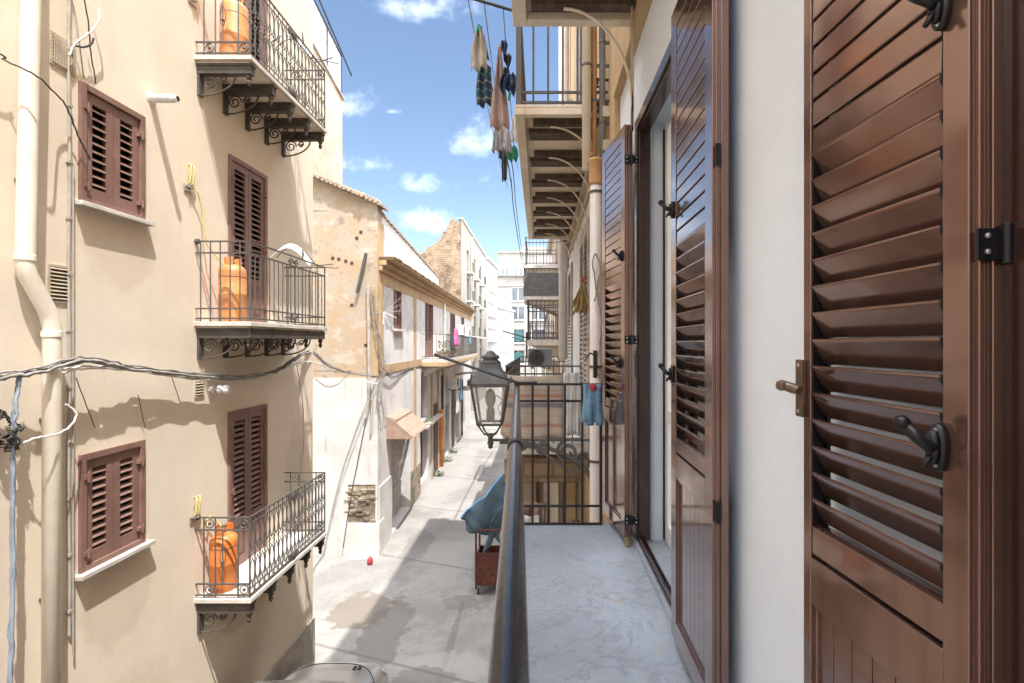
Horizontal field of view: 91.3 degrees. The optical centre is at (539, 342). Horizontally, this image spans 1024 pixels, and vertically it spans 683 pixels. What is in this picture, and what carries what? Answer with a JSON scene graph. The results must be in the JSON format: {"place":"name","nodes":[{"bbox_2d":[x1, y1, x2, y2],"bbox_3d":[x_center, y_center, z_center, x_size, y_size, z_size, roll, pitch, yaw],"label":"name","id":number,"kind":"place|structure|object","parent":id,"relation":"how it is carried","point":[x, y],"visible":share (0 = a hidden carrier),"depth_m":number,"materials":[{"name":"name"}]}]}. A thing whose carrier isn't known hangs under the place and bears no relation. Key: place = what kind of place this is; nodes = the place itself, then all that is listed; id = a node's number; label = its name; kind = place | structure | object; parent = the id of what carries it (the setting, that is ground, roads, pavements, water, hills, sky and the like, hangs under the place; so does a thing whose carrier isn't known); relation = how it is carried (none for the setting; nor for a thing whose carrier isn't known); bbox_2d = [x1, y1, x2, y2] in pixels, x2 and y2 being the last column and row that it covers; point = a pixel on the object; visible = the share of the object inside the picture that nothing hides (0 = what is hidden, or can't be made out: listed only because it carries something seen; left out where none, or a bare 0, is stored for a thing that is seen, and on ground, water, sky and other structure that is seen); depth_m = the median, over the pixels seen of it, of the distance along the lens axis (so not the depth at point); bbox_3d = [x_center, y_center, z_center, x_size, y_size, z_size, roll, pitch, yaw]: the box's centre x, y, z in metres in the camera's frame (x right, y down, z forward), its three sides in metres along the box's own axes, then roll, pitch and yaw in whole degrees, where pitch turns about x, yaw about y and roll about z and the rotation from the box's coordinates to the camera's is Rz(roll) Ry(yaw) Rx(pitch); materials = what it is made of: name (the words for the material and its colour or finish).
{"place":"outdoors","nodes":[
{"label":"outdoors","id":0,"kind":"place"},
{"bbox_2d":[313,387,505,682],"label":"street","id":1,"kind":"structure","parent":0,"point":[409,605],"depth_m":12.02,"materials":[{"name":"concrete"}]},
{"bbox_2d":[0,0,326,682],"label":"beige apartment building","id":2,"kind":"structure","parent":1,"relation":"on","point":[165,101],"depth_m":5.67,"materials":[{"name":"paint"}]},
{"bbox_2d":[0,409,25,451],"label":"loose cable","id":3,"kind":"object","parent":2,"relation":"attached to","point":[9,435],"visible":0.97,"depth_m":3.83,"materials":[{"name":"plastic"}]},
{"bbox_2d":[7,376,22,682],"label":"cable bundle","id":4,"kind":"object","parent":2,"relation":"attached to","point":[15,413],"visible":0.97,"depth_m":3.85,"materials":[{"name":"plastic"}]},
{"bbox_2d":[23,445,29,479],"bbox_3d":[-4.135,0.966,4.024,0.018,0.298,0.088,0,0,-23],"label":"loose cable","id":5,"kind":"object","parent":2,"relation":"attached to","point":[26,462],"visible":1,"depth_m":4.03,"materials":[{"name":"white plastic"}]},
{"bbox_2d":[12,0,62,682],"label":"drain pipe","id":6,"kind":"object","parent":2,"relation":"attached to","point":[24,256],"visible":1,"depth_m":4.14,"materials":[{"name":"metal"}]},
{"bbox_2d":[18,404,77,446],"bbox_3d":[-4.033,0.666,4.138,0.094,0.287,0.499,0,0,-3],"label":"loose cable","id":7,"kind":"object","parent":6,"relation":"attached to","point":[74,419],"visible":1,"depth_m":4.18,"materials":[{"name":"white plastic"}]},
{"bbox_2d":[0,53,90,159],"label":"loose cable","id":8,"kind":"object","parent":2,"relation":"attached to","point":[4,58],"visible":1,"depth_m":4.24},
{"bbox_2d":[66,0,73,656],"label":"conduit","id":9,"kind":"object","parent":2,"relation":"attached to","point":[69,442],"visible":0.99,"depth_m":4.44,"materials":[{"name":"plastic"}]},
{"bbox_2d":[72,0,83,77],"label":"loose cable","id":10,"kind":"object","parent":2,"relation":"attached to","point":[78,38],"visible":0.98,"depth_m":4.52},
{"bbox_2d":[68,0,100,55],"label":"loose cable","id":11,"kind":"object","parent":2,"relation":"attached to","point":[85,35],"visible":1,"depth_m":4.56,"materials":[{"name":"white plastic"}]},
{"bbox_2d":[76,378,94,427],"bbox_3d":[-4.151,0.554,4.568,0.009,0.492,0.271,0,0,-13],"label":"tie wire","id":12,"kind":"object","parent":2,"relation":"attached to","point":[85,402],"visible":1,"depth_m":4.56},
{"bbox_2d":[84,0,96,83],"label":"loose cable","id":13,"kind":"object","parent":2,"relation":"attached to","point":[90,41],"visible":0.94,"depth_m":4.58,"materials":[{"name":"plastic"}]},
{"bbox_2d":[74,80,154,226],"bbox_3d":[-4.223,-1.818,4.923,0.215,1.145,0.855,0,0,0],"label":"window","id":14,"kind":"structure","parent":2,"relation":"in","point":[113,135],"depth_m":4.89,"materials":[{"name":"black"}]},
{"bbox_2d":[74,439,154,580],"bbox_3d":[-4.223,1.582,4.923,0.215,1.125,0.855,0,0,0],"label":"window","id":15,"kind":"structure","parent":2,"relation":"in","point":[112,480],"depth_m":4.88,"materials":[{"name":"brown"}]},
{"bbox_2d":[0,350,378,380],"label":"cable bundle","id":16,"kind":"object","parent":2,"relation":"attached to","point":[47,368],"visible":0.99,"depth_m":5.06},
{"bbox_2d":[183,164,224,264],"bbox_3d":[-4.097,-1.540,6.166,0.104,1.175,0.591,0,0,21],"label":"gas hose","id":17,"kind":"object","parent":2,"relation":"attached to","point":[188,187],"visible":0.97,"depth_m":5.99,"materials":[{"name":"yellow rubber"}]},
{"bbox_2d":[189,494,220,527],"bbox_3d":[-4.106,2.130,6.222,0.121,0.575,0.503,0,0,26],"label":"gas hose","id":18,"kind":"object","parent":2,"relation":"attached to","point":[193,518],"visible":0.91,"depth_m":6.06,"materials":[{"name":"yellow rubber"}]},
{"bbox_2d":[62,360,378,384],"bbox_3d":[-4.336,0.685,9.165,0.496,0.979,9.887,0,0,-5],"label":"cable bundle","id":19,"kind":"object","parent":2,"relation":"attached to","point":[118,369],"visible":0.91,"depth_m":5.68,"materials":[{"name":"white"}]},
{"bbox_2d":[209,523,237,593],"bbox_3d":[-4.000,2.707,6.330,0.323,0.802,0.323,0,0,0],"label":"gas bottle","id":20,"kind":"object","parent":2,"relation":"on","point":[230,546],"visible":0.78,"depth_m":6.22,"materials":[{"name":"orange paint"}]},
{"bbox_2d":[218,256,246,321],"bbox_3d":[-3.970,-0.683,6.460,0.319,0.842,0.319,0,0,0],"label":"gas bottle","id":21,"kind":"object","parent":2,"relation":"on","point":[234,287],"visible":0.75,"depth_m":6.34,"materials":[{"name":"orange paint"}]},
{"bbox_2d":[219,0,248,54],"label":"gas bottle","id":22,"kind":"object","parent":2,"relation":"on","point":[230,30],"visible":0.66,"depth_m":6.33,"materials":[{"name":"orange paint"}]},
{"bbox_2d":[227,404,267,564],"bbox_3d":[-4.238,2.018,7.190,0.184,2.176,0.940,0,0,0],"label":"balcony door","id":23,"kind":"structure","parent":2,"relation":"in","point":[247,428],"depth_m":7.17,"materials":[{"name":"brown"}]},
{"bbox_2d":[228,154,267,322],"bbox_3d":[-4.238,-1.407,7.195,0.184,2.286,0.930,0,0,0],"label":"balcony door","id":24,"kind":"structure","parent":2,"relation":"in","point":[247,186],"depth_m":7.22,"materials":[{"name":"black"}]},
{"bbox_2d":[237,0,267,68],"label":"balcony door","id":25,"kind":"structure","parent":2,"relation":"in","point":[245,2],"depth_m":7.56,"materials":[{"name":"black"}]},
{"bbox_2d":[295,362,308,598],"bbox_3d":[-4.168,2.479,8.767,0.040,4.322,0.528,0,0,-3],"label":"loose cable","id":26,"kind":"object","parent":2,"relation":"attached to","point":[301,462],"visible":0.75,"depth_m":8.75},
{"bbox_2d":[270,244,338,268],"bbox_3d":[-3.630,-1.347,7.704,0.873,0.376,0.527,0,0,0],"label":"satellite dish","id":27,"kind":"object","parent":2,"relation":"attached to","point":[301,253],"depth_m":7.73,"materials":[{"name":"plastic"}]},
{"bbox_2d":[270,32,338,63],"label":"plastic arch","id":28,"kind":"structure","parent":2,"relation":"attached to","point":[310,55],"depth_m":7.75,"materials":[{"name":"plastic"}]},
{"bbox_2d":[251,662,387,682],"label":"parked car","id":29,"kind":"object","parent":1,"relation":"on","point":[342,672],"visible":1,"depth_m":7.75,"materials":[{"name":"silver metal"}]},
{"bbox_2d":[313,0,344,183],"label":"terrace house","id":30,"kind":"structure","parent":1,"relation":"on","point":[327,160],"depth_m":15.72,"materials":[{"name":"paint"}]},
{"bbox_2d":[319,0,351,75],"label":"awning pole","id":31,"kind":"object","parent":30,"relation":"attached to","point":[335,37],"visible":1,"depth_m":15.77,"materials":[{"name":"black metal"}]},
{"bbox_2d":[313,173,388,559],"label":"weathered building","id":32,"kind":"structure","parent":1,"relation":"on","point":[348,229],"depth_m":14.14,"materials":[{"name":"paint"}]},
{"bbox_2d":[343,392,370,546],"bbox_3d":[-5.131,3.558,14.026,0.794,4.367,0.045,0,0,-2],"label":"loose cable","id":33,"kind":"object","parent":32,"relation":"attached to","point":[354,478],"visible":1,"depth_m":14.02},
{"bbox_2d":[355,253,367,292],"bbox_3d":[-5.016,-1.967,14.050,0.350,1.146,0.087,0,0,0],"label":"iron bar","id":34,"kind":"object","parent":32,"relation":"attached to","point":[361,272],"visible":1,"depth_m":14.01,"materials":[{"name":"metal"}]},
{"bbox_2d":[364,285,372,433],"bbox_3d":[-4.813,0.465,14.060,0.234,4.197,0.103,0,0,0],"label":"service pipe","id":35,"kind":"object","parent":32,"relation":"attached to","point":[370,401],"visible":1,"depth_m":14.03,"materials":[{"name":"metal"}]},
{"bbox_2d":[369,291,385,431],"bbox_3d":[-4.584,0.462,14.099,0.468,4.100,0.176,0,0,0],"label":"cable bundle","id":36,"kind":"object","parent":32,"relation":"attached to","point":[371,305],"visible":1,"depth_m":14.06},
{"bbox_2d":[313,209,477,546],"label":"white house","id":37,"kind":"structure","parent":1,"relation":"on","point":[412,400],"depth_m":18.32,"materials":[{"name":"paint"}]},
{"bbox_2d":[374,297,403,325],"bbox_3d":[-4.211,-0.865,13.828,0.934,0.806,0.234,0,0,9],"label":"television antenna","id":38,"kind":"object","parent":37,"relation":"attached to","point":[384,310],"visible":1,"depth_m":13.86,"materials":[{"name":"silver metal"}]},
{"bbox_2d":[391,439,401,518],"bbox_3d":[-4.989,4.401,16.836,0.130,3.098,2.642,0,0,-2],"label":"door","id":39,"kind":"structure","parent":37,"relation":"in","point":[395,443],"depth_m":17.47,"materials":[{"name":"silver metal"}]},
{"bbox_2d":[394,290,401,328],"bbox_3d":[-4.713,-1.155,16.330,0.152,1.390,1.024,0,0,-2],"label":"window","id":40,"kind":"structure","parent":37,"relation":"in","point":[398,320],"depth_m":16.69,"materials":[{"name":"black"}]},
{"bbox_2d":[383,366,423,377],"bbox_3d":[-4.640,0.901,17.396,0.108,0.408,6.216,0,0,-2],"label":"loose cable","id":41,"kind":"object","parent":37,"relation":"attached to","point":[401,372],"visible":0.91,"depth_m":16.42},
{"bbox_2d":[425,302,432,357],"bbox_3d":[-4.904,-0.605,21.698,0.212,2.490,1.808,0,0,-2],"label":"balcony door","id":42,"kind":"structure","parent":37,"relation":"in","point":[428,343],"depth_m":22.04,"materials":[{"name":"black"}]},
{"bbox_2d":[433,402,437,474],"bbox_3d":[-4.846,4.390,23.228,0.060,3.180,1.000,0,0,-2],"label":"roller door","id":43,"kind":"structure","parent":37,"relation":"in","point":[435,407],"depth_m":23.01,"materials":[{"name":"brown metal"}]},
{"bbox_2d":[437,340,447,357],"bbox_3d":[-4.073,0.249,20.817,0.589,0.812,0.620,0,0,0],"label":"potted plant","id":44,"kind":"object","parent":37,"relation":"on","point":[440,352],"visible":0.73,"depth_m":20.69,"materials":[{"name":"plant"}]},
{"bbox_2d":[442,303,445,462],"bbox_3d":[-4.835,2.000,25.203,0.149,8.000,0.429,0,0,0],"label":"drain pipe","id":45,"kind":"object","parent":37,"relation":"attached to","point":[444,325],"visible":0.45,"depth_m":25.30,"materials":[{"name":"white plastic"}]},
{"bbox_2d":[450,313,454,349],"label":"balcony door","id":46,"kind":"structure","parent":37,"relation":"in","point":[452,316],"depth_m":29.07,"materials":[{"name":"black"}]},
{"bbox_2d":[451,390,454,447],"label":"roller door","id":47,"kind":"structure","parent":37,"relation":"in","point":[452,391],"depth_m":28.41,"materials":[{"name":"grey metal"}]},
{"bbox_2d":[448,376,458,389],"bbox_3d":[-4.574,2.110,26.502,0.523,0.700,0.959,0,0,0],"label":"air conditioner","id":48,"kind":"object","parent":37,"relation":"attached to","point":[454,382],"visible":1,"depth_m":26.03,"materials":[{"name":"white metal"}]},
{"bbox_2d":[454,389,458,414],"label":"laundry","id":49,"kind":"object","parent":37,"relation":"hanging from","point":[456,409],"visible":0.68,"depth_m":26.59,"materials":[{"name":"white fabric"}]},
{"bbox_2d":[453,329,459,345],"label":"laundry","id":50,"kind":"object","parent":37,"relation":"hanging from","point":[455,334],"visible":0.91,"depth_m":22.47,"materials":[{"name":"pink fabric"}]},
{"bbox_2d":[459,379,462,400],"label":"laundry","id":51,"kind":"object","parent":37,"relation":"hanging from","point":[460,396],"visible":1,"depth_m":27.53,"materials":[{"name":"blue fabric"}]},
{"bbox_2d":[458,325,464,335],"bbox_3d":[-4.720,-0.750,29.714,0.481,0.640,0.858,0,0,0],"label":"air conditioner","id":52,"kind":"object","parent":37,"relation":"attached to","point":[461,330],"visible":0.98,"depth_m":29.29,"materials":[{"name":"white metal"}]},
{"bbox_2d":[439,410,443,466],"bbox_3d":[-4.799,4.625,24.324,0.203,2.750,0.203,0,0,0],"label":"standing pipe","id":53,"kind":"object","parent":1,"relation":"on","point":[441,441],"visible":1,"depth_m":24.25,"materials":[{"name":"metal"}]},
{"bbox_2d":[475,527,500,593],"bbox_3d":[-1.206,5.190,12.276,0.682,1.620,0.778,0,0,0],"label":"handcart","id":54,"kind":"object","parent":1,"relation":"on","point":[486,567],"visible":0.56,"depth_m":11.90,"materials":[{"name":"red metal"}]},
{"bbox_2d":[460,473,505,552],"bbox_3d":[-1.190,4.626,12.178,0.548,2.748,1.502,0,0,44],"label":"tarpaulin","id":55,"kind":"object","parent":54,"relation":"on","point":[485,511],"visible":0.8,"depth_m":12.13,"materials":[{"name":"blue"}]},
{"bbox_2d":[500,454,580,539],"bbox_3d":[0.039,3.800,8.325,1.118,4.400,3.650,0,0,0],"label":"lean to","id":56,"kind":"object","parent":1,"relation":"on","point":[556,486],"visible":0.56,"depth_m":7.00,"materials":[{"name":"beige metal"}]},
{"bbox_2d":[524,515,538,521],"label":"laundry","id":57,"kind":"object","parent":56,"relation":"on","point":[528,518],"visible":0.12,"depth_m":6.55,"materials":[{"name":"white fabric"}]},
{"bbox_2d":[524,502,544,521],"bbox_3d":[-0.100,2.331,6.695,0.348,0.385,0.202,0,0,0],"label":"laundry","id":58,"kind":"object","parent":56,"relation":"on","point":[540,511],"visible":0.36,"depth_m":6.70,"materials":[{"name":"brown fabric"}]},
{"bbox_2d":[523,237,564,372],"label":"rosy house","id":59,"kind":"structure","parent":1,"relation":"on","point":[541,288],"depth_m":15.40,"materials":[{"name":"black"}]},
{"bbox_2d":[492,87,524,267],"bbox_3d":[-0.579,-2.887,16.094,0.250,1.009,21.809,0,0,0],"label":"overhead cable","id":60,"kind":"object","parent":59,"relation":"attached to","point":[515,205],"visible":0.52,"depth_m":12.14,"materials":[{"name":"plastic"}]},
{"bbox_2d":[504,27,619,522],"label":"ochre house","id":61,"kind":"structure","parent":1,"relation":"on","point":[555,183],"depth_m":6.05,"materials":[{"name":"paint"}]},
{"bbox_2d":[473,0,511,11],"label":"clothesline pole","id":62,"kind":"object","parent":61,"relation":"attached to","point":[496,5],"visible":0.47,"depth_m":4.47,"materials":[{"name":"black metal"}]},
{"bbox_2d":[468,0,507,186],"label":"clothesline","id":63,"kind":"object","parent":62,"relation":"attached to","point":[487,104],"visible":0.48,"depth_m":4.90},
{"bbox_2d":[471,26,486,72],"bbox_3d":[-0.596,-2.845,4.848,0.163,0.422,0.078,0,0,5],"label":"laundry","id":64,"kind":"object","parent":63,"relation":"hanging from","point":[478,54],"visible":0.98,"depth_m":4.84,"materials":[{"name":"beige fabric"}]},
{"bbox_2d":[476,64,491,108],"bbox_3d":[-0.606,-2.769,5.399,0.175,0.447,0.084,0,0,0],"label":"laundry","id":65,"kind":"object","parent":63,"relation":"hanging from","point":[484,88],"visible":0.89,"depth_m":5.39,"materials":[{"name":"fabric"}]},
{"bbox_2d":[484,4,511,180],"bbox_3d":[-0.516,-2.948,6.950,0.009,0.251,4.901,0,0,0],"label":"clothesline","id":66,"kind":"object","parent":62,"relation":"attached to","point":[491,62],"visible":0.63,"depth_m":5.04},
{"bbox_2d":[491,125,511,153],"bbox_3d":[-0.494,-2.688,6.499,0.270,0.424,0.167,0,0,0],"label":"laundry","id":67,"kind":"object","parent":66,"relation":"hanging from","point":[502,139],"visible":0.73,"depth_m":6.49,"materials":[{"name":"fabric"}]},
{"bbox_2d":[499,150,507,181],"bbox_3d":[-0.537,-2.707,7.598,0.169,0.514,0.066,0,0,11],"label":"laundry","id":68,"kind":"object","parent":66,"relation":"hanging from","point":[503,158],"visible":0.78,"depth_m":7.59,"materials":[{"name":"grey fabric"}]},
{"bbox_2d":[506,145,517,162],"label":"laundry","id":69,"kind":"object","parent":66,"relation":"hanging from","point":[513,155],"visible":0.88,"depth_m":7.39,"materials":[{"name":"green fabric"}]},
{"bbox_2d":[503,9,517,168],"bbox_3d":[-0.374,-3.082,6.950,0.009,0.350,4.902,0,0,-1],"label":"clothesline","id":70,"kind":"object","parent":62,"relation":"attached to","point":[506,54],"visible":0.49,"depth_m":4.92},
{"bbox_2d":[490,44,509,130],"bbox_3d":[-0.416,-2.629,5.146,0.204,0.861,0.093,0,0,0],"label":"laundry","id":71,"kind":"object","parent":70,"relation":"hanging from","point":[499,114],"visible":0.91,"depth_m":5.14,"materials":[{"name":"pink fabric"}]},
{"bbox_2d":[501,39,507,59],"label":"laundry","id":72,"kind":"object","parent":70,"relation":"hanging from","point":[504,45],"visible":0.99,"depth_m":4.99,"materials":[{"name":"blue fabric"}]},
{"bbox_2d":[503,53,511,72],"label":"laundry","id":73,"kind":"object","parent":70,"relation":"hanging from","point":[507,60],"visible":0.99,"depth_m":5.04,"materials":[{"name":"grey fabric"}]},
{"bbox_2d":[499,72,515,95],"bbox_3d":[-0.321,-2.616,5.045,0.170,0.205,0.170,0,0,-21],"label":"laundry","id":74,"kind":"object","parent":70,"relation":"hanging from","point":[507,82],"visible":0.93,"depth_m":5.04,"materials":[{"name":"blue fabric"}]},
{"bbox_2d":[511,116,516,142],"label":"laundry","id":75,"kind":"object","parent":70,"relation":"hanging from","point":[513,131],"visible":0.78,"depth_m":6.58,"materials":[{"name":"white fabric"}]},
{"bbox_2d":[467,351,589,483],"bbox_3d":[-0.084,0.846,5.450,1.370,1.523,0.460,0,0,0],"label":"street lantern","id":76,"kind":"object","parent":61,"relation":"attached to","point":[490,362],"visible":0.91,"depth_m":5.43,"materials":[{"name":"grey metal"}]},
{"bbox_2d":[501,370,562,438],"bbox_3d":[-0.403,0.831,7.087,0.692,0.862,1.829,0,0,-26],"label":"striped cloth","id":77,"kind":"object","parent":61,"relation":"attached to","point":[555,417],"visible":0.56,"depth_m":6.43,"materials":[{"name":"fabric"}]},
{"bbox_2d":[528,348,551,368],"bbox_3d":[0.000,0.340,11.020,0.520,0.440,0.460,0,0,0],"label":"air conditioner","id":78,"kind":"object","parent":61,"relation":"attached to","point":[539,356],"visible":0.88,"depth_m":10.80,"materials":[{"name":"black metal"}]},
{"bbox_2d":[558,27,568,357],"bbox_3d":[0.516,-4.350,9.878,0.315,9.300,0.213,0,0,25],"label":"drain pipe","id":79,"kind":"object","parent":61,"relation":"attached to","point":[563,262],"visible":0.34,"depth_m":9.81,"materials":[{"name":"metal"}]},
{"bbox_2d":[565,262,572,372],"bbox_3d":[0.615,-0.060,9.600,0.170,2.680,2.000,0,0,0],"label":"balcony door","id":80,"kind":"structure","parent":61,"relation":"in","point":[569,360],"depth_m":9.04,"materials":[{"name":"white"}]},
{"bbox_2d":[563,373,580,435],"bbox_3d":[0.408,0.784,6.399,0.223,0.808,0.068,0,0,0],"label":"laundry","id":81,"kind":"object","parent":61,"relation":"hanging from","point":[573,417],"visible":0.88,"depth_m":6.39,"materials":[{"name":"white fabric"}]},
{"bbox_2d":[578,27,581,104],"bbox_3d":[0.550,-3.345,6.797,0.040,2.170,1.094,0,0,0],"label":"balcony door","id":82,"kind":"structure","parent":61,"relation":"in","point":[579,28],"depth_m":6.72,"materials":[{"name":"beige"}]},
{"bbox_2d":[571,284,589,314],"bbox_3d":[0.471,-0.492,5.611,0.264,0.362,0.247,0,0,0],"label":"dried bunch","id":83,"kind":"object","parent":61,"relation":"hanging from","point":[580,302],"visible":0.98,"depth_m":5.57,"materials":[{"name":"plant"}]},
{"bbox_2d":[579,217,589,457],"bbox_3d":[0.615,-0.060,6.150,0.170,2.680,1.200,0,0,0],"label":"balcony door","id":84,"kind":"structure","parent":61,"relation":"in","point":[584,241],"depth_m":6.04,"materials":[{"name":"black"}]},
{"bbox_2d":[582,27,608,170],"bbox_3d":[0.528,-6.250,4.330,0.334,9.500,0.084,0,0,0],"label":"drain pipe","id":85,"kind":"object","parent":61,"relation":"attached to","point":[587,65],"visible":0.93,"depth_m":4.30,"materials":[{"name":"metal"}]},
{"bbox_2d":[588,157,610,521],"bbox_3d":[0.552,2.070,4.250,0.285,7.260,0.128,0,0,0],"label":"drain pipe","id":86,"kind":"object","parent":61,"relation":"attached to","point":[595,176],"visible":0.61,"depth_m":4.21,"materials":[{"name":"metal"}]},
{"bbox_2d":[592,253,601,378],"bbox_3d":[0.476,-0.224,4.169,0.086,1.056,0.034,0,0,0],"label":"loose cable","id":87,"kind":"object","parent":86,"relation":"attached to","point":[596,294],"visible":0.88,"depth_m":4.17,"materials":[{"name":"plastic"}]},
{"bbox_2d":[592,27,608,156],"bbox_3d":[0.573,-5.775,4.330,0.243,8.450,0.042,0,0,0],"label":"drain pipe","id":88,"kind":"object","parent":61,"relation":"attached to","point":[595,100],"visible":0.84,"depth_m":4.31,"materials":[{"name":"metal"}]},
{"bbox_2d":[599,27,608,156],"bbox_3d":[0.603,-6.100,4.330,0.185,9.800,0.059,0,0,0],"label":"drain pipe","id":89,"kind":"object","parent":61,"relation":"attached to","point":[603,43],"visible":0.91,"depth_m":4.31,"materials":[{"name":"metal"}]},
{"bbox_2d":[313,0,558,265],"label":"sky","id":90,"kind":"structure","parent":0,"point":[417,140],"materials":[{"name":"blue"}]},
{"bbox_2d":[420,217,486,410],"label":"ruined building","id":91,"kind":"structure","parent":0,"point":[455,256],"depth_m":41.41,"materials":[{"name":"stone"}]},
{"bbox_2d":[434,353,536,384],"bbox_3d":[-0.404,0.186,3.627,0.777,0.226,0.068,0,0,8],"label":"drying rod","id":92,"kind":"object","parent":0,"point":[475,368],"visible":0.92,"depth_m":3.63,"materials":[{"name":"black metal"}]},
{"bbox_2d":[486,257,498,390],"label":"pale building","id":93,"kind":"structure","parent":0,"point":[492,267],"depth_m":60.52,"materials":[{"name":"paint"}]},
{"bbox_2d":[497,306,514,388],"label":"pale building","id":94,"kind":"structure","parent":0,"point":[505,340],"depth_m":69.70,"materials":[{"name":"paint"}]},
{"bbox_2d":[497,247,551,375],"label":"apartment tower","id":95,"kind":"structure","parent":0,"point":[510,272],"depth_m":80.12,"materials":[{"name":"paint"}]},
{"bbox_2d":[497,269,523,274],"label":"ribbon window","id":96,"kind":"structure","parent":95,"relation":"in","point":[502,270],"depth_m":79.86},
{"bbox_2d":[511,287,523,301],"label":"window","id":97,"kind":"structure","parent":95,"relation":"in","point":[516,292],"depth_m":80.18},
{"bbox_2d":[511,306,524,320],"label":"window","id":98,"kind":"structure","parent":95,"relation":"in","point":[519,314],"depth_m":80.18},
{"bbox_2d":[514,350,524,364],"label":"window","id":99,"kind":"structure","parent":95,"relation":"in","point":[515,351],"depth_m":80.18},
{"bbox_2d":[514,329,524,343],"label":"window","id":100,"kind":"structure","parent":95,"relation":"in","point":[523,330],"depth_m":80.12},
{"bbox_2d":[531,329,543,339],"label":"window","id":101,"kind":"structure","parent":95,"relation":"in","point":[538,330],"depth_m":80.18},
{"bbox_2d":[531,306,543,320],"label":"window","id":102,"kind":"structure","parent":95,"relation":"in","point":[533,314],"depth_m":80.18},
{"bbox_2d":[545,264,551,375],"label":"corner house","id":103,"kind":"structure","parent":0,"point":[547,327],"depth_m":40.88,"materials":[{"name":"concrete"}]},
{"bbox_2d":[488,0,1023,682],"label":"white apartment building","id":104,"kind":"structure","parent":0,"point":[812,340],"depth_m":1.08,"materials":[{"name":"paint"}]},
{"bbox_2d":[585,350,596,377],"bbox_3d":[0.420,0.170,3.991,0.058,0.220,0.159,0,0,33],"label":"shutter stay","id":105,"kind":"object","parent":104,"relation":"attached to","point":[594,353],"visible":1,"depth_m":4.00,"materials":[{"name":"black metal"}]},
{"bbox_2d":[581,384,603,425],"bbox_3d":[0.367,0.433,3.502,0.157,0.292,0.042,0,0,0],"label":"cleaning rag","id":106,"kind":"object","parent":104,"relation":"attached to","point":[592,412],"visible":0.99,"depth_m":3.50,"materials":[{"name":"blue fabric"}]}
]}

